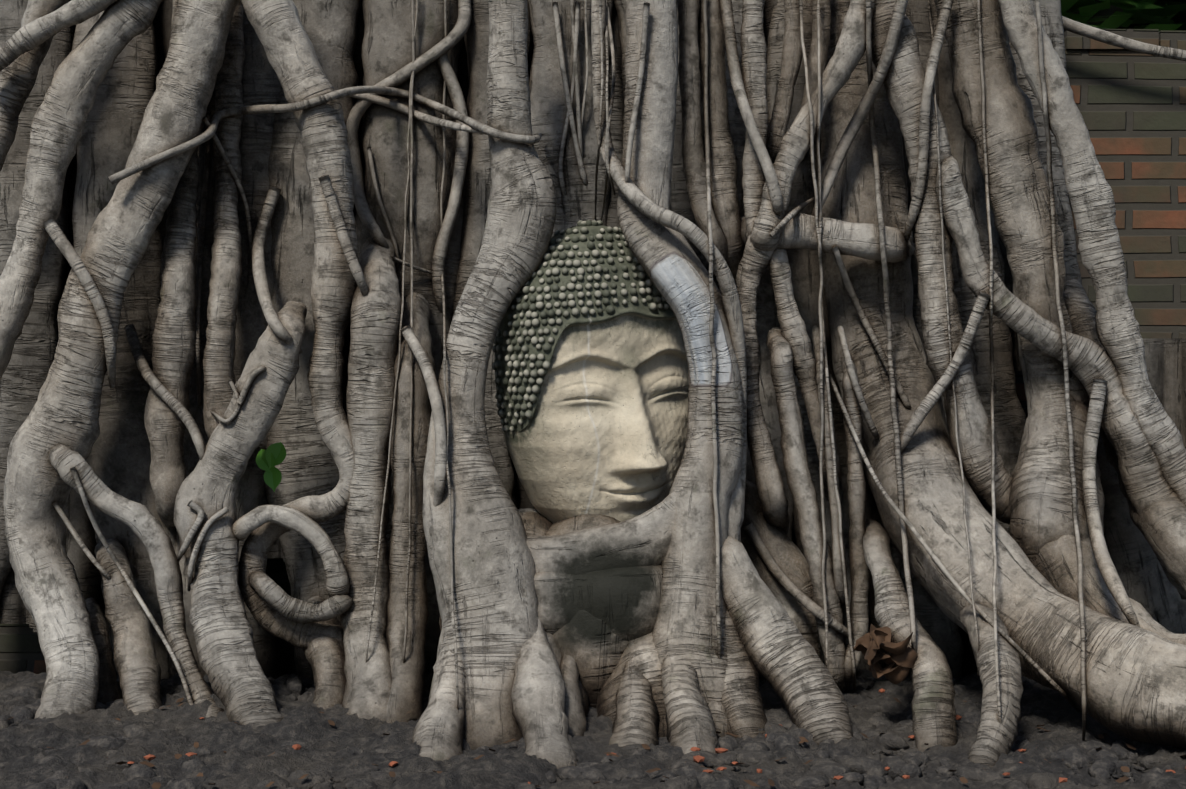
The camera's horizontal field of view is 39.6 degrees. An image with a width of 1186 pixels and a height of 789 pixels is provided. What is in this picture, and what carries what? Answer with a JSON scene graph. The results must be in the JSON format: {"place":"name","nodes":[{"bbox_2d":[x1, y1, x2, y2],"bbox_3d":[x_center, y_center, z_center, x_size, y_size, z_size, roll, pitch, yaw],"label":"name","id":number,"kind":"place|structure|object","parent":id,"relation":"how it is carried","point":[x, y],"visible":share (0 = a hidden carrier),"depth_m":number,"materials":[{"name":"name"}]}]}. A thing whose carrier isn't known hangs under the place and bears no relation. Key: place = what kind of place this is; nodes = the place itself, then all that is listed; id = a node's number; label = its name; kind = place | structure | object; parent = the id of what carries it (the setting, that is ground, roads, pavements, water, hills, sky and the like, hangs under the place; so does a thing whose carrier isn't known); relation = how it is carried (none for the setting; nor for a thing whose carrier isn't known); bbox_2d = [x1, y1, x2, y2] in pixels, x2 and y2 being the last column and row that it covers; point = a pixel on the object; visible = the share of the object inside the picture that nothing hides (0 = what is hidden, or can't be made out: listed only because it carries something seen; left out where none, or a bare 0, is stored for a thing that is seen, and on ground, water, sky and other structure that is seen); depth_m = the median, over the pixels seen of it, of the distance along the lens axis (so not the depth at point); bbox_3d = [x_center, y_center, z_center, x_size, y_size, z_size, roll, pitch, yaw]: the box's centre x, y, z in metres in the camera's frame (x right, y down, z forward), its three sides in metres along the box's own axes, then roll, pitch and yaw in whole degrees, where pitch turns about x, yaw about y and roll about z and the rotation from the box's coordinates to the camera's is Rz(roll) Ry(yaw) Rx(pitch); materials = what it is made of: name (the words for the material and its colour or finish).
{"place":"outdoors","nodes":[
{"label":"outdoors","id":0,"kind":"place"},
{"bbox_2d":[1061,0,1185,30],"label":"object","id":1,"kind":"object","parent":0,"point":[1160,15],"visible":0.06,"depth_m":6.60,"materials":[{"name":"green plant"}]},
{"label":"ground","id":2,"kind":"structure","parent":0,"visible":0},
{"bbox_2d":[0,0,1185,768],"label":"tree roots","id":3,"kind":"object","parent":2,"relation":"on","point":[562,626],"visible":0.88,"depth_m":2.76,"materials":[{"name":"grey plant"}]},
{"bbox_2d":[256,442,285,491],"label":"green leaves","id":4,"kind":"object","parent":3,"relation":"attached to","point":[270,458],"visible":1,"depth_m":2.86,"materials":[{"name":"green plant"}]},
{"bbox_2d":[492,220,688,523],"bbox_3d":[0.038,-0.022,2.802,0.368,0.556,0.240,-5,3,-28],"label":"buddha head","id":5,"kind":"object","parent":3,"relation":"attached to","point":[590,365],"visible":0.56,"depth_m":2.74},
{"bbox_2d":[43,0,1140,740],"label":"aerial roots","id":6,"kind":"object","parent":3,"relation":"attached to","point":[369,96],"visible":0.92,"depth_m":2.76,"materials":[{"name":"grey plant"}]},
{"bbox_2d":[0,0,1185,680],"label":"tree trunk","id":7,"kind":"object","parent":2,"relation":"on","point":[360,42],"visible":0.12,"depth_m":2.97,"materials":[{"name":"grey plant"}]},
{"bbox_2d":[0,29,1185,673],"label":"brick wall","id":8,"kind":"structure","parent":2,"relation":"on","point":[1130,105],"depth_m":3.17,"materials":[{"name":"brown brick"}]},
{"bbox_2d":[0,672,1185,788],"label":"ground clods","id":9,"kind":"object","parent":2,"relation":"on","point":[871,772],"visible":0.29,"depth_m":2.36,"materials":[{"name":"soil"}]},
{"bbox_2d":[127,688,1185,783],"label":"fallen leaves","id":10,"kind":"object","parent":9,"relation":"on","point":[698,758],"visible":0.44,"depth_m":2.36,"materials":[{"name":"red plant"}]},
{"bbox_2d":[0,669,1185,788],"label":"soil patch","id":11,"kind":"object","parent":2,"relation":"on","point":[245,760],"visible":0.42,"depth_m":2.44,"materials":[{"name":"black soil"}]},
{"bbox_2d":[6,624,1185,788],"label":"dead leaves","id":12,"kind":"object","parent":11,"relation":"on","point":[875,645],"visible":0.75,"depth_m":2.53,"materials":[{"name":"brown plant"}]},
{"bbox_2d":[1090,0,1185,28],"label":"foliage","id":13,"kind":"object","parent":2,"relation":"on","point":[1144,25],"depth_m":7.92,"materials":[{"name":"green plant"}]}
]}

